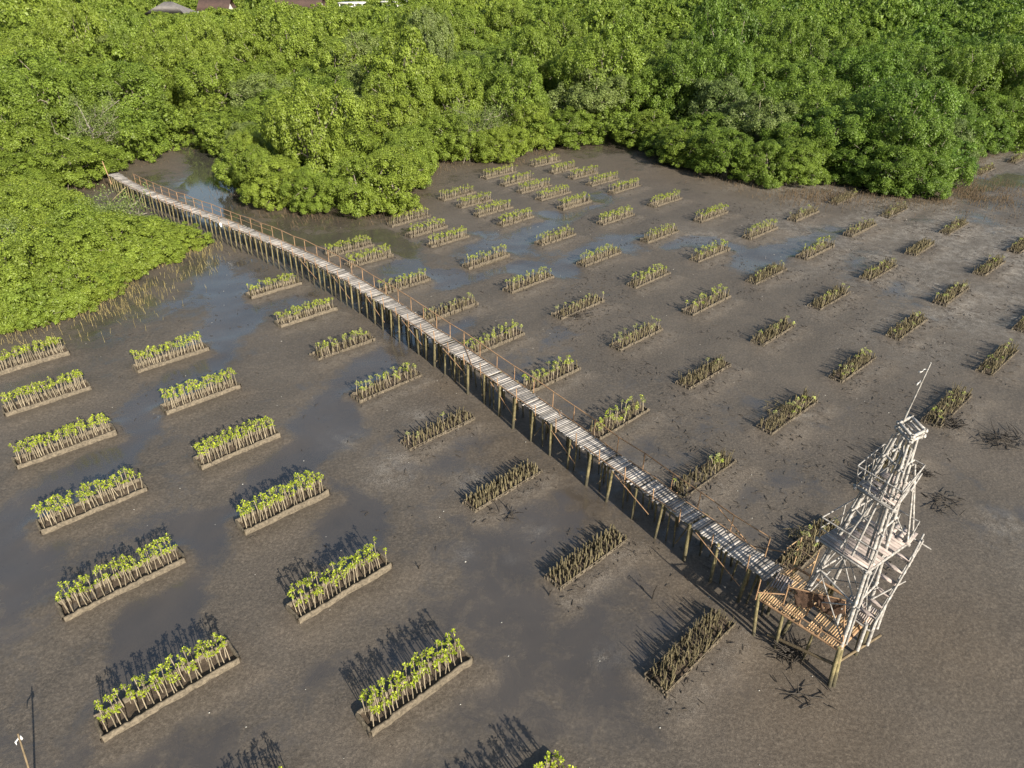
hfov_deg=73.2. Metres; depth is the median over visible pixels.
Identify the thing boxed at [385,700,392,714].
mangrove seedling
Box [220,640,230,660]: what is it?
mangrove seedling
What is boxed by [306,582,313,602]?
mangrove seedling
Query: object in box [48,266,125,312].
mangrove bush
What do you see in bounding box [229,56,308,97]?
mangrove tree
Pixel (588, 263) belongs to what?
planting bed
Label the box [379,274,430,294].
planting bed
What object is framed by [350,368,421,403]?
planting bed
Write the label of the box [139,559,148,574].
mangrove seedling
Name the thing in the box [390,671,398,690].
mangrove seedling
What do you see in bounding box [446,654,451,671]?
mangrove seedling
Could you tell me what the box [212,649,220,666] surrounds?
mangrove seedling
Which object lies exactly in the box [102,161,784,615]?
boardwalk
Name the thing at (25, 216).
mangrove bush
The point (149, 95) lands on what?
mangrove tree
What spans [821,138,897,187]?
mangrove tree
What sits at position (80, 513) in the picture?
planting bed
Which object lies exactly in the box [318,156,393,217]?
mangrove tree
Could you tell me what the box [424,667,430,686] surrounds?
mangrove seedling
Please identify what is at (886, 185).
mangrove tree
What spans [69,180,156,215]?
bare mangrove
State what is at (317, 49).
mangrove tree
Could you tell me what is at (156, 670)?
mangrove seedling
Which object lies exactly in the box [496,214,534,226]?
planting bed
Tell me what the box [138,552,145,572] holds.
mangrove seedling
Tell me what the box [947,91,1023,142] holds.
mangrove tree
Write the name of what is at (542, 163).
planting bed
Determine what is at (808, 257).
planting bed
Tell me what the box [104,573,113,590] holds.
mangrove seedling
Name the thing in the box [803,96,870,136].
mangrove tree
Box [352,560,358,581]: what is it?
mangrove seedling
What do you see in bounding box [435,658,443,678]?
mangrove seedling
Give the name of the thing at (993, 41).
mangrove tree
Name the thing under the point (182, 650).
mangrove seedling
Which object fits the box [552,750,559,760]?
mangrove seedling
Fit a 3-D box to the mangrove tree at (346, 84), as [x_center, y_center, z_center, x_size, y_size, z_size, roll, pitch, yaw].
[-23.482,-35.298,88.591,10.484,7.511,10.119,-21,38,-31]
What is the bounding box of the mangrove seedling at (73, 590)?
[68,587,80,607]
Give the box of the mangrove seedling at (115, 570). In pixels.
[111,563,119,584]
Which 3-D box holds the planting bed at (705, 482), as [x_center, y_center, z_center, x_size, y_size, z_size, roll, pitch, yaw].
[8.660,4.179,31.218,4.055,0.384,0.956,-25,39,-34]
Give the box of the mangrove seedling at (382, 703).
[377,697,386,718]
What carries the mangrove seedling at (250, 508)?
on the planting bed at (289, 510)
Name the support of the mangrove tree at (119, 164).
on the mud flat
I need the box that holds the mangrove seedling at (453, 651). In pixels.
[450,648,456,666]
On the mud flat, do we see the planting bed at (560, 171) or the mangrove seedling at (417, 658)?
the planting bed at (560, 171)
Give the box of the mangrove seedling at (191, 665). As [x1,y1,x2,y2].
[190,659,198,679]
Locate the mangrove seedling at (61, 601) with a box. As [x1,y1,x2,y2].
[55,593,69,613]
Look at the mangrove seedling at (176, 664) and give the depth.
21.89 m
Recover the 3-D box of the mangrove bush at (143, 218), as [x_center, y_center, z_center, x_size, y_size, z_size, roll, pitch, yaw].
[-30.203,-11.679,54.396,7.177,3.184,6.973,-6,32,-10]
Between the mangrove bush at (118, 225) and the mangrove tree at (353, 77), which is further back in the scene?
the mangrove tree at (353, 77)
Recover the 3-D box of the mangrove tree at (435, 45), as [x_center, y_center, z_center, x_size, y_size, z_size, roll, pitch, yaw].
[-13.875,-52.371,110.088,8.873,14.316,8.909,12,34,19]
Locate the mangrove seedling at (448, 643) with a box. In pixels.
[445,640,452,660]
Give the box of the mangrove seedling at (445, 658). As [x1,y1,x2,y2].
[442,654,447,674]
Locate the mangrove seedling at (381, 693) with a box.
[376,688,386,707]
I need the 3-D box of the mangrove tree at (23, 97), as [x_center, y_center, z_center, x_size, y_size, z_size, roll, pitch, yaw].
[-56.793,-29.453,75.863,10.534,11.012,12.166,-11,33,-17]
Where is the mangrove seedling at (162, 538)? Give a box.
[159,536,168,552]
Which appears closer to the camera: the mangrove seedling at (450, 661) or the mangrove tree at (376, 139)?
the mangrove seedling at (450, 661)
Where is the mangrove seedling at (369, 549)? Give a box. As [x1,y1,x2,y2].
[367,546,374,566]
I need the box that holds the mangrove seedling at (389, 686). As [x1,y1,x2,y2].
[388,684,394,703]
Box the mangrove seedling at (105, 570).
[100,564,111,583]
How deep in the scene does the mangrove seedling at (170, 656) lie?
22.05 m
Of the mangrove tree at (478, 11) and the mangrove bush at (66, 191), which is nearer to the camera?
the mangrove bush at (66, 191)
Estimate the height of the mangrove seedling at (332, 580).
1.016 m
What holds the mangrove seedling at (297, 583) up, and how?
on the planting bed at (384, 568)
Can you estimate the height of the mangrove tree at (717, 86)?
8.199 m
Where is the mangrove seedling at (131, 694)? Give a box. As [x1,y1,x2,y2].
[126,690,140,713]
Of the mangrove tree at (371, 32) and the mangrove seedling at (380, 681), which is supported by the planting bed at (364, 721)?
the mangrove seedling at (380, 681)
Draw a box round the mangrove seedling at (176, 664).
[175,663,185,681]
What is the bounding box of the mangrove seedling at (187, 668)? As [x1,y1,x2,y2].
[184,666,191,683]
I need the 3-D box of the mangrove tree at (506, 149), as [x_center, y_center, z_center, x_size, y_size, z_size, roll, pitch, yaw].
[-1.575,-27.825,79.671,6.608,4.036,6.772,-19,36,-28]
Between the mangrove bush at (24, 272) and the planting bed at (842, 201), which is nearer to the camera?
the mangrove bush at (24, 272)
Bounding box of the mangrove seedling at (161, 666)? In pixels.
[158,663,166,683]
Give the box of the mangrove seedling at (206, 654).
[203,651,210,671]
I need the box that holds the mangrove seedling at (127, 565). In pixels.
[126,563,135,581]
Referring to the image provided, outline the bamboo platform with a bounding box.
[752,537,881,687]
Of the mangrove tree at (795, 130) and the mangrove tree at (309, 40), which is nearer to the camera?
the mangrove tree at (795, 130)
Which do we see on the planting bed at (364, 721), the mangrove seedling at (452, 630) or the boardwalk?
the mangrove seedling at (452, 630)
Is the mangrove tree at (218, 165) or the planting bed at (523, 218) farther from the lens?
the mangrove tree at (218, 165)
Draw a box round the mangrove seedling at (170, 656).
[165,654,179,675]
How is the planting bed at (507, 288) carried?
on the mud flat
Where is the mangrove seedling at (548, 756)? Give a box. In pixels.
[544,751,550,767]
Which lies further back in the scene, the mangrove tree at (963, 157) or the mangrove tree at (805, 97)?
the mangrove tree at (805, 97)
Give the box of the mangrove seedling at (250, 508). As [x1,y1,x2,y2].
[248,507,255,523]
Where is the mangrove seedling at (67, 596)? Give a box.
[64,593,73,612]
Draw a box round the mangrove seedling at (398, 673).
[396,670,403,686]
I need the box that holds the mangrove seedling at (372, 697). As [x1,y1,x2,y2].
[369,692,376,715]
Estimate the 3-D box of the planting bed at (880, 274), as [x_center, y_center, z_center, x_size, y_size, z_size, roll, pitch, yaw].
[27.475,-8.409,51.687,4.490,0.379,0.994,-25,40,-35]
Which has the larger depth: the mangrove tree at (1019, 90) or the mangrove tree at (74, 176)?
the mangrove tree at (1019, 90)
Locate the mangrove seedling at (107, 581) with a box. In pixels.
[101,574,111,592]
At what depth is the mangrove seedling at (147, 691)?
21.16 m
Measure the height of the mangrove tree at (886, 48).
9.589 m
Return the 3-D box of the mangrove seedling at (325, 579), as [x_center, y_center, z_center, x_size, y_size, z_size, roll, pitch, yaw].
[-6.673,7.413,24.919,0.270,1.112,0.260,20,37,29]
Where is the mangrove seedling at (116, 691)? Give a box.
[112,688,124,706]
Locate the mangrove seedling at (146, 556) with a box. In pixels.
[142,548,151,568]
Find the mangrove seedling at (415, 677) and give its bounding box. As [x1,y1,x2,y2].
[413,674,421,692]
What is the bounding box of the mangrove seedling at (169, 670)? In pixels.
[164,664,177,685]
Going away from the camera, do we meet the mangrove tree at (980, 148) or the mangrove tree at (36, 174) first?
the mangrove tree at (36, 174)
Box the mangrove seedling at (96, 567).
[94,565,104,586]
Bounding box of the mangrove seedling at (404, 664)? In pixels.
[402,662,407,680]
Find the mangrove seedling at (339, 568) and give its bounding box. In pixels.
[337,565,344,583]
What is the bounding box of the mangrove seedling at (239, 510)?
[237,507,246,524]
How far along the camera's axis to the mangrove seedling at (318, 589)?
24.36 m
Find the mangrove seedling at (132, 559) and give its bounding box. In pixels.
[130,558,137,575]
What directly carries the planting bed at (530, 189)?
on the mud flat
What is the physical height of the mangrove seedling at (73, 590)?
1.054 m
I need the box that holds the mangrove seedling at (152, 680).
[149,677,158,695]
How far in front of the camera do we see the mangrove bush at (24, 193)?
57.20 m
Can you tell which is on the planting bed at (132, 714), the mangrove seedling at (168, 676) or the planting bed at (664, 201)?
the mangrove seedling at (168, 676)
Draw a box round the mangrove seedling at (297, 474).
[293,472,303,493]
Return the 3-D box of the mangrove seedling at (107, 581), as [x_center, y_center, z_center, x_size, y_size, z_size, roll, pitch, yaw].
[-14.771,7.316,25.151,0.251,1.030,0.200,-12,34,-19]
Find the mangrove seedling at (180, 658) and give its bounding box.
[177,654,186,672]
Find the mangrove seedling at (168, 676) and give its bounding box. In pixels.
[164,672,174,693]
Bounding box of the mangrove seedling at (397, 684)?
[394,679,399,699]
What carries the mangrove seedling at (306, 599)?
on the planting bed at (384, 568)
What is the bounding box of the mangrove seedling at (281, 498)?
[279,495,285,509]
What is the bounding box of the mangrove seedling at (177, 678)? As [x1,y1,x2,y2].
[172,672,183,688]
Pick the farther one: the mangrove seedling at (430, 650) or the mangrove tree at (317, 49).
the mangrove tree at (317, 49)
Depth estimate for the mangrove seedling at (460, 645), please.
22.36 m
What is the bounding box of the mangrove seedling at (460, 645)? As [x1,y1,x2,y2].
[456,643,464,662]
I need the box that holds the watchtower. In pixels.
[780,362,930,655]
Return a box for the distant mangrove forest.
[0,0,1023,331]
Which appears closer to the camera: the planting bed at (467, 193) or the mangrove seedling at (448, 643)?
the mangrove seedling at (448, 643)
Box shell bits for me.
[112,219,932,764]
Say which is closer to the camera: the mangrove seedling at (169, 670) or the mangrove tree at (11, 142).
the mangrove seedling at (169, 670)
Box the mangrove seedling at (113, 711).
[110,705,121,724]
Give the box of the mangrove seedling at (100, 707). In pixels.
[94,703,106,725]
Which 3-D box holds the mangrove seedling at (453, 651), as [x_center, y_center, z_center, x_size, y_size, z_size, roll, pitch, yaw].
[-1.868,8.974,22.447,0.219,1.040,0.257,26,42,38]
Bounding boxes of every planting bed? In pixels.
[0,345,69,374]
[1,379,91,416]
[11,423,117,469]
[35,478,147,534]
[55,546,185,621]
[93,640,240,742]
[131,342,209,373]
[160,378,241,414]
[193,425,280,469]
[235,480,329,534]
[245,278,301,298]
[274,302,337,327]
[285,551,392,623]
[309,333,375,360]
[324,240,374,257]
[344,251,393,267]
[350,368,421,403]
[355,642,473,736]
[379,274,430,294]
[386,212,430,227]
[400,409,475,450]
[404,223,447,238]
[420,298,478,322]
[426,234,469,247]
[438,189,475,201]
[456,197,492,208]
[462,251,509,269]
[462,462,542,512]
[466,328,524,353]
[473,204,512,217]
[480,169,516,179]
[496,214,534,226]
[499,176,534,186]
[502,272,554,293]
[516,183,551,193]
[520,362,580,391]
[529,159,560,166]
[534,231,575,245]
[535,190,570,201]
[542,756,566,767]
[544,528,627,590]
[548,165,577,174]
[551,296,604,319]
[557,198,591,210]
[568,171,598,179]
[576,249,621,266]
[585,176,618,186]
[585,402,649,439]
[596,212,634,225]
[607,183,640,194]
[609,323,662,351]
[626,269,670,288]
[639,228,679,243]
[644,608,735,697]
[646,196,681,207]
[669,454,736,499]
[675,358,730,389]
[681,291,730,315]
[689,245,730,262]
[693,209,727,222]
[741,224,777,239]
[745,265,786,284]
[750,322,794,346]
[756,395,817,435]
[775,515,839,573]
[787,208,819,221]
[795,241,834,259]
[807,287,850,309]
[828,195,858,204]
[828,354,876,382]
[843,221,876,236]
[857,446,908,493]
[859,262,897,281]
[879,205,908,218]
[885,315,927,340]
[904,241,934,255]
[920,388,972,428]
[932,284,969,306]
[938,222,968,234]
[972,257,1005,276]
[975,166,995,175]
[975,345,1018,375]
[1006,243,1023,253]
[1007,158,1023,163]
[1011,318,1023,332]
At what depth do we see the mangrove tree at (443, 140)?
77.93 m
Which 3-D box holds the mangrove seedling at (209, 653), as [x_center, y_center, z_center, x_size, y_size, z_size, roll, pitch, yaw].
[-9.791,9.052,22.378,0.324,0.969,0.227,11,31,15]
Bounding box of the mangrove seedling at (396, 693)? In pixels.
[391,691,400,708]
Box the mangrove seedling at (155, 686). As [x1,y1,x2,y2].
[151,684,161,700]
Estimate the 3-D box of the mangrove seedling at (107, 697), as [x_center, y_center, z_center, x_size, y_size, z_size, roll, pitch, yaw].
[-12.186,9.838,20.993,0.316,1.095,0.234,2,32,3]
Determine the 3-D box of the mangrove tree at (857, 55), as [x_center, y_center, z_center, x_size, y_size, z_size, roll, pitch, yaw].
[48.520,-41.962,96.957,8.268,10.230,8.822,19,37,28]
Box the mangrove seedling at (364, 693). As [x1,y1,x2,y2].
[360,688,370,706]
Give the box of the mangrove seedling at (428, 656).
[422,653,431,674]
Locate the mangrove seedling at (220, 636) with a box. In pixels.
[217,635,225,656]
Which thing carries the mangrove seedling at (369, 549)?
on the planting bed at (384, 568)
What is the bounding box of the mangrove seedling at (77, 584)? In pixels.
[75,582,88,600]
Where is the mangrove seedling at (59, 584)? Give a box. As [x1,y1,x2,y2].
[57,581,72,601]
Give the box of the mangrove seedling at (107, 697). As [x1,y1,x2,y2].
[102,694,117,715]
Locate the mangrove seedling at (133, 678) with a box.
[131,675,140,692]
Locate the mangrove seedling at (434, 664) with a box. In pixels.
[432,660,438,680]
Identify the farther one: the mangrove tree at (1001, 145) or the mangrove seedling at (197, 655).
the mangrove tree at (1001, 145)
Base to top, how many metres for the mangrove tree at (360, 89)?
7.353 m
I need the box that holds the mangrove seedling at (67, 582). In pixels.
[64,581,75,600]
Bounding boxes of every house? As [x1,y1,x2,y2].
[144,2,197,15]
[196,0,235,10]
[274,0,326,8]
[338,1,367,6]
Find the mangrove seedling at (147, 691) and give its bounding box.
[144,687,154,704]
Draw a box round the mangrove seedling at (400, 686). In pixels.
[397,684,405,704]
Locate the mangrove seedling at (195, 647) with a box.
[194,644,202,662]
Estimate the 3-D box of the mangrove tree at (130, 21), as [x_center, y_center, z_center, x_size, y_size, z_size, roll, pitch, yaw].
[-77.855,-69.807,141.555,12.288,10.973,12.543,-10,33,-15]
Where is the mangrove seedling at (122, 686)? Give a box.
[119,684,130,703]
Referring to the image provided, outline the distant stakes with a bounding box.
[250,152,1023,563]
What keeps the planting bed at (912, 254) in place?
on the mud flat
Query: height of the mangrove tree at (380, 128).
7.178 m
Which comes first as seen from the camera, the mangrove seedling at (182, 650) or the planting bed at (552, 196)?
the mangrove seedling at (182, 650)
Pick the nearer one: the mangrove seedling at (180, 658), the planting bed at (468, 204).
the mangrove seedling at (180, 658)
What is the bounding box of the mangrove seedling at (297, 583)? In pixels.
[295,581,301,599]
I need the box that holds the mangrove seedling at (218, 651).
[216,645,224,663]
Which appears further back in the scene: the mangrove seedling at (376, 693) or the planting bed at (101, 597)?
the planting bed at (101, 597)
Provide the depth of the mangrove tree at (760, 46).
99.09 m
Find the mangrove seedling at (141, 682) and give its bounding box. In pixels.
[137,678,149,700]
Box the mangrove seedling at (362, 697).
[359,694,365,714]
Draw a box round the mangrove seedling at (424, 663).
[419,660,427,679]
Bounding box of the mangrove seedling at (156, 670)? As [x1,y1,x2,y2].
[153,667,161,687]
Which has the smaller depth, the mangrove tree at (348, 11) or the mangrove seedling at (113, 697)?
the mangrove seedling at (113, 697)
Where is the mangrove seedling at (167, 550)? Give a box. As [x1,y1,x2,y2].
[164,546,172,562]
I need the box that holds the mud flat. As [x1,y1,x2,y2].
[0,118,1023,767]
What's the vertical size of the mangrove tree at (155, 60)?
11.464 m
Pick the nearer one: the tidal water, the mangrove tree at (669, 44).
the tidal water
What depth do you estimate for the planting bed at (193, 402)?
36.59 m
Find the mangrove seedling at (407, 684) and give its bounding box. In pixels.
[403,681,408,701]
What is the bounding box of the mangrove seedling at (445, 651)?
[441,648,449,666]
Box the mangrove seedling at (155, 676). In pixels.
[148,674,162,692]
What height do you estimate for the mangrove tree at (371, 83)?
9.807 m
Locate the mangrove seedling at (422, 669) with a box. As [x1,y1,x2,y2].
[421,668,425,690]
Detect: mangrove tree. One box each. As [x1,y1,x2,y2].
[0,23,70,41]
[0,24,78,64]
[0,27,47,44]
[0,45,26,65]
[0,47,98,135]
[0,54,73,123]
[0,65,52,158]
[0,65,105,150]
[0,106,60,175]
[0,150,47,181]
[6,145,71,186]
[12,48,76,67]
[25,133,110,189]
[33,0,109,57]
[41,51,115,124]
[48,20,111,57]
[48,136,128,177]
[74,60,167,131]
[84,33,129,77]
[101,15,147,28]
[108,4,169,61]
[114,65,186,117]
[129,17,200,86]
[129,29,203,96]
[163,33,231,106]
[165,54,261,115]
[178,10,230,63]
[209,10,270,99]
[211,139,265,194]
[220,121,264,153]
[222,129,269,183]
[223,33,285,97]
[227,123,284,154]
[228,72,293,120]
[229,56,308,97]
[231,145,280,201]
[232,88,317,130]
[232,127,272,153]
[240,154,306,210]
[245,0,328,69]
[256,76,365,183]
[265,73,316,87]
[266,127,381,166]
[279,66,355,102]
[279,165,343,214]
[283,53,337,77]
[288,76,360,127]
[293,39,357,57]
[302,38,365,82]
[302,117,373,175]
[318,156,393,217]
[327,30,399,73]
[327,58,384,93]
[329,4,377,34]
[330,85,391,133]
[342,150,421,216]
[353,28,393,54]
[354,91,425,152]
[358,23,451,127]
[361,63,434,137]
[367,28,403,46]
[371,144,429,191]
[373,130,439,177]
[380,138,432,190]
[382,8,410,37]
[382,10,407,24]
[389,37,460,63]
[389,123,436,170]
[393,131,439,164]
[399,1,463,52]
[403,6,454,65]
[403,55,425,73]
[407,10,458,51]
[413,65,485,133]
[414,0,456,26]
[418,110,475,161]
[439,5,489,36]
[440,58,494,116]
[441,113,497,162]
[442,0,484,19]
[445,50,492,68]
[447,51,495,102]
[450,5,493,30]
[456,33,494,56]
[461,24,499,50]
[470,41,522,102]
[471,125,527,162]
[475,67,551,139]
[477,38,550,68]
[477,52,543,122]
[478,0,534,36]
[494,35,515,48]
[499,102,562,150]
[504,19,569,111]
[532,4,587,53]
[540,68,628,137]
[545,62,585,104]
[546,105,600,149]
[548,32,645,120]
[558,36,588,55]
[559,17,597,43]
[582,67,650,110]
[586,0,644,43]
[599,44,659,64]
[599,62,664,129]
[613,108,677,147]
[624,42,674,107]
[635,117,678,149]
[638,38,718,121]
[639,124,695,157]
[640,23,668,36]
[651,40,669,56]
[651,41,688,55]
[654,35,687,53]
[655,129,722,169]
[657,38,730,118]
[667,28,700,41]
[675,112,752,157]
[684,34,754,120]
[685,75,767,131]
[685,127,756,179]
[689,0,758,63]
[716,52,784,98]
[717,95,798,152]
[734,139,790,188]
[740,10,773,31]
[742,6,808,51]
[742,76,801,109]
[749,34,801,81]
[753,114,839,163]
[754,40,807,83]
[760,61,851,101]
[762,124,835,182]
[767,82,872,141]
[774,16,831,67]
[775,138,831,187]
[779,56,846,97]
[784,86,836,124]
[797,105,908,173]
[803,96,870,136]
[807,18,879,54]
[821,42,909,95]
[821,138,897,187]
[827,38,871,58]
[828,45,889,91]
[832,44,892,71]
[845,91,943,123]
[846,71,963,149]
[851,97,954,171]
[852,144,932,198]
[862,39,919,66]
[877,60,932,78]
[878,37,933,57]
[890,53,962,98]
[890,75,966,107]
[892,153,953,199]
[894,132,976,188]
[895,45,931,69]
[900,28,960,46]
[918,46,961,58]
[926,46,999,92]
[926,86,985,132]
[928,117,980,161]
[928,136,979,174]
[931,46,1013,111]
[941,113,996,157]
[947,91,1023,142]
[960,42,1010,52]
[962,33,1015,46]
[970,48,1023,100]
[973,34,1020,47]
[975,113,1018,154]
[980,41,1016,88]
[986,43,1023,112]
[986,83,1023,136]
[999,36,1023,53]
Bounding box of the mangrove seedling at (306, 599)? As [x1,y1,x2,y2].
[304,595,310,610]
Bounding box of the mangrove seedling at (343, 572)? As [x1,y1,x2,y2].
[341,570,346,588]
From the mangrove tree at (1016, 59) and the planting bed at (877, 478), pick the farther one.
the mangrove tree at (1016, 59)
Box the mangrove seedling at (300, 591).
[297,588,304,609]
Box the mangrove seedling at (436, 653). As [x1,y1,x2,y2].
[433,650,441,668]
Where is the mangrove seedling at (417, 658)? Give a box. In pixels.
[413,652,419,672]
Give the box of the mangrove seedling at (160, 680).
[157,677,168,696]
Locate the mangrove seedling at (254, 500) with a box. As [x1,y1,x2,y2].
[251,499,259,518]
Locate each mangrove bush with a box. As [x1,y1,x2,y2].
[0,174,51,186]
[0,181,41,200]
[0,186,53,207]
[0,192,18,215]
[0,210,32,236]
[0,210,42,241]
[0,219,58,250]
[0,224,31,257]
[0,229,88,300]
[0,249,62,307]
[0,278,40,334]
[4,192,104,228]
[6,191,75,201]
[7,178,55,191]
[17,198,72,222]
[22,227,108,269]
[27,186,83,209]
[29,261,97,324]
[31,184,94,202]
[31,210,75,234]
[31,216,126,266]
[35,202,108,249]
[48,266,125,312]
[79,215,155,277]
[81,209,182,262]
[84,249,142,289]
[121,214,176,233]
[126,235,182,271]
[147,223,201,255]
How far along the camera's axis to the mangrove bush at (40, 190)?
56.28 m
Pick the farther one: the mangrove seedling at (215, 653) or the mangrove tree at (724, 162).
the mangrove tree at (724, 162)
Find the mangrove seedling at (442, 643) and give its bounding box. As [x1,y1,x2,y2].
[439,641,445,657]
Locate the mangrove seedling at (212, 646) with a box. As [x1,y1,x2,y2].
[206,640,217,661]
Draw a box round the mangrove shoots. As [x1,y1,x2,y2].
[1,226,248,344]
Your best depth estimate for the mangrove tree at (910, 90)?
73.58 m
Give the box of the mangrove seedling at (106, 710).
[103,708,116,727]
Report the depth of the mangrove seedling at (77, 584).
24.58 m
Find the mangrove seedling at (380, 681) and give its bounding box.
[377,677,384,699]
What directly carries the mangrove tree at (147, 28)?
on the mud flat
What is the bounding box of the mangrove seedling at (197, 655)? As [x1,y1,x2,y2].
[194,650,201,671]
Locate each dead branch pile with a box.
[489,500,522,520]
[559,310,593,319]
[763,400,792,413]
[769,630,818,672]
[773,676,836,709]
[787,525,814,539]
[911,456,942,477]
[918,487,972,514]
[926,406,967,428]
[974,418,1023,450]
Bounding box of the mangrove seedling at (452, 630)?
[450,628,455,649]
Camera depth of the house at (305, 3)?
227.28 m
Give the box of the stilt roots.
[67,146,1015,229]
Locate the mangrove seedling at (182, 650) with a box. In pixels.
[180,646,190,668]
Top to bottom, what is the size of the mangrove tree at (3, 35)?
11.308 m
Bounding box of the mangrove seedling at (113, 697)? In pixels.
[109,693,118,709]
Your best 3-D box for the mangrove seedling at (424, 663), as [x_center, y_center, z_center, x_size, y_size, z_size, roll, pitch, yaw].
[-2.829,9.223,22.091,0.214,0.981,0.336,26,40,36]
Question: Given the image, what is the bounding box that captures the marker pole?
[15,733,29,767]
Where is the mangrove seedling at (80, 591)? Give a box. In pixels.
[77,586,87,605]
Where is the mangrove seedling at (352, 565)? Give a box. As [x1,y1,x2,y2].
[348,563,354,582]
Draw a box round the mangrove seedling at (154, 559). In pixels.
[149,550,156,570]
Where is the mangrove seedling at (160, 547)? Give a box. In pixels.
[157,544,165,561]
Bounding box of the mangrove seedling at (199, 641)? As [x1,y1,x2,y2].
[197,640,207,661]
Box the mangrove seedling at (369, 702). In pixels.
[367,699,372,719]
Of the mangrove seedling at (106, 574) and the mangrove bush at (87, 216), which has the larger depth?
the mangrove bush at (87, 216)
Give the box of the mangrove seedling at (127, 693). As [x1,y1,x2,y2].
[126,688,138,707]
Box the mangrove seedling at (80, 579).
[77,575,85,593]
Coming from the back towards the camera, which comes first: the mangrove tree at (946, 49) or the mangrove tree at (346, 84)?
the mangrove tree at (946, 49)
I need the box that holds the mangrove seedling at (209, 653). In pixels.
[204,652,214,669]
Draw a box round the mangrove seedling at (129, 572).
[125,566,133,582]
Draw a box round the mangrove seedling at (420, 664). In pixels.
[415,661,423,683]
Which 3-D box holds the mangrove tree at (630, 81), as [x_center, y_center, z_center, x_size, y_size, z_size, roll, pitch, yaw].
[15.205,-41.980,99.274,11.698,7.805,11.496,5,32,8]
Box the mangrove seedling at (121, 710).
[114,703,127,721]
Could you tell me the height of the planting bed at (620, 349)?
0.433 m
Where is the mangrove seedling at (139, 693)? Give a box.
[136,690,146,709]
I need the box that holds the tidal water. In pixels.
[174,129,246,228]
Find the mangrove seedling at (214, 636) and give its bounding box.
[211,632,220,652]
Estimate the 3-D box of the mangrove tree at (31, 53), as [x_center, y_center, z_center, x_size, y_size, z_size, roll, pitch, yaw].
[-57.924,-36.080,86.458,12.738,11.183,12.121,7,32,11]
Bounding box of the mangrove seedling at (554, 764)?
[551,760,557,767]
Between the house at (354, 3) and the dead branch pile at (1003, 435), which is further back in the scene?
the house at (354, 3)
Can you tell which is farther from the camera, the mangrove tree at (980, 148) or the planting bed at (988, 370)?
the mangrove tree at (980, 148)
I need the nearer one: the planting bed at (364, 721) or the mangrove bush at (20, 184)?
the planting bed at (364, 721)
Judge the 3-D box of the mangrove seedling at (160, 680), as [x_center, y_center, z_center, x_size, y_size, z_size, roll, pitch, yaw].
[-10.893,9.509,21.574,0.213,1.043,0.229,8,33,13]
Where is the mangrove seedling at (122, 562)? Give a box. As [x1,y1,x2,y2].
[120,560,128,579]
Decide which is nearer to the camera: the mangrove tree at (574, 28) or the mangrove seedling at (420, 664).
the mangrove seedling at (420, 664)
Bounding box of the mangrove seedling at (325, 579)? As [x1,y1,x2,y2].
[322,577,329,599]
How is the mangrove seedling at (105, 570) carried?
on the planting bed at (101, 597)
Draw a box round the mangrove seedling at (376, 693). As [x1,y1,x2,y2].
[371,685,378,705]
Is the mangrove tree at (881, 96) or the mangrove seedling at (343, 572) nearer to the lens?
the mangrove seedling at (343, 572)
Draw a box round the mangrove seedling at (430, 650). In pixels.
[428,646,434,662]
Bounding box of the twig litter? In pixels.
[40,161,1023,714]
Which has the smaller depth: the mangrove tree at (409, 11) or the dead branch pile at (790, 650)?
the dead branch pile at (790, 650)
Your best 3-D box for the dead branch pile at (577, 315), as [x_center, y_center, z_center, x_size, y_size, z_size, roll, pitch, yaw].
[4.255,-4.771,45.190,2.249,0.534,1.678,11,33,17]
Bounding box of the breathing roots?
[745,169,1023,223]
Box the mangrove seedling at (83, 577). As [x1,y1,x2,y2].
[82,575,95,595]
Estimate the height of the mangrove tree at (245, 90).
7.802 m
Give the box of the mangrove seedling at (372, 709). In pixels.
[368,706,376,727]
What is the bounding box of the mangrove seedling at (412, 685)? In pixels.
[409,681,415,698]
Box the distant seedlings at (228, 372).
[0,152,1023,767]
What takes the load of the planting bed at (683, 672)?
on the mud flat
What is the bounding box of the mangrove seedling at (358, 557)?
[356,555,362,573]
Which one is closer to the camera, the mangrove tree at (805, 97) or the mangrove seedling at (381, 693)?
the mangrove seedling at (381, 693)
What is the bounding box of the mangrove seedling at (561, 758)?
[558,756,564,767]
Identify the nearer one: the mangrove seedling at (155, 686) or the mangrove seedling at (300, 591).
the mangrove seedling at (155, 686)
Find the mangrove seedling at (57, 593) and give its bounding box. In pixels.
[55,592,67,608]
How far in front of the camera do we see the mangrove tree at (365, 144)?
71.81 m
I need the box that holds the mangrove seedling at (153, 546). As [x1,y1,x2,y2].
[149,545,160,563]
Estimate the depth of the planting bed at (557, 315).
46.03 m
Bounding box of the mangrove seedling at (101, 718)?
[97,715,107,732]
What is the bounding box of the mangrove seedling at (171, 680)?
[169,675,177,691]
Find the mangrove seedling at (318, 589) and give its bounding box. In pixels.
[316,587,323,604]
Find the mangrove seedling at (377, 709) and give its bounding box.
[373,705,383,723]
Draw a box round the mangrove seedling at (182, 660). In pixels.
[180,658,189,676]
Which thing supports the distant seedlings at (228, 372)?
on the mud flat
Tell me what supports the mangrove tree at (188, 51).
on the mud flat
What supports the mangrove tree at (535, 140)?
on the mud flat
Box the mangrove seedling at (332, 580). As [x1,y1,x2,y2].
[330,577,337,592]
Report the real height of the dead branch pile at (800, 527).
0.588 m
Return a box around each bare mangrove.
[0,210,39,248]
[45,84,129,146]
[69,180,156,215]
[449,97,513,151]
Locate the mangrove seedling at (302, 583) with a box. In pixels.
[300,578,307,597]
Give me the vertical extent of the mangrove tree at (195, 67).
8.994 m
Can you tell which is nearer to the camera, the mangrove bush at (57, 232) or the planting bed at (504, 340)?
the planting bed at (504, 340)
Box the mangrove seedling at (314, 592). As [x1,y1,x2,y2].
[311,591,317,608]

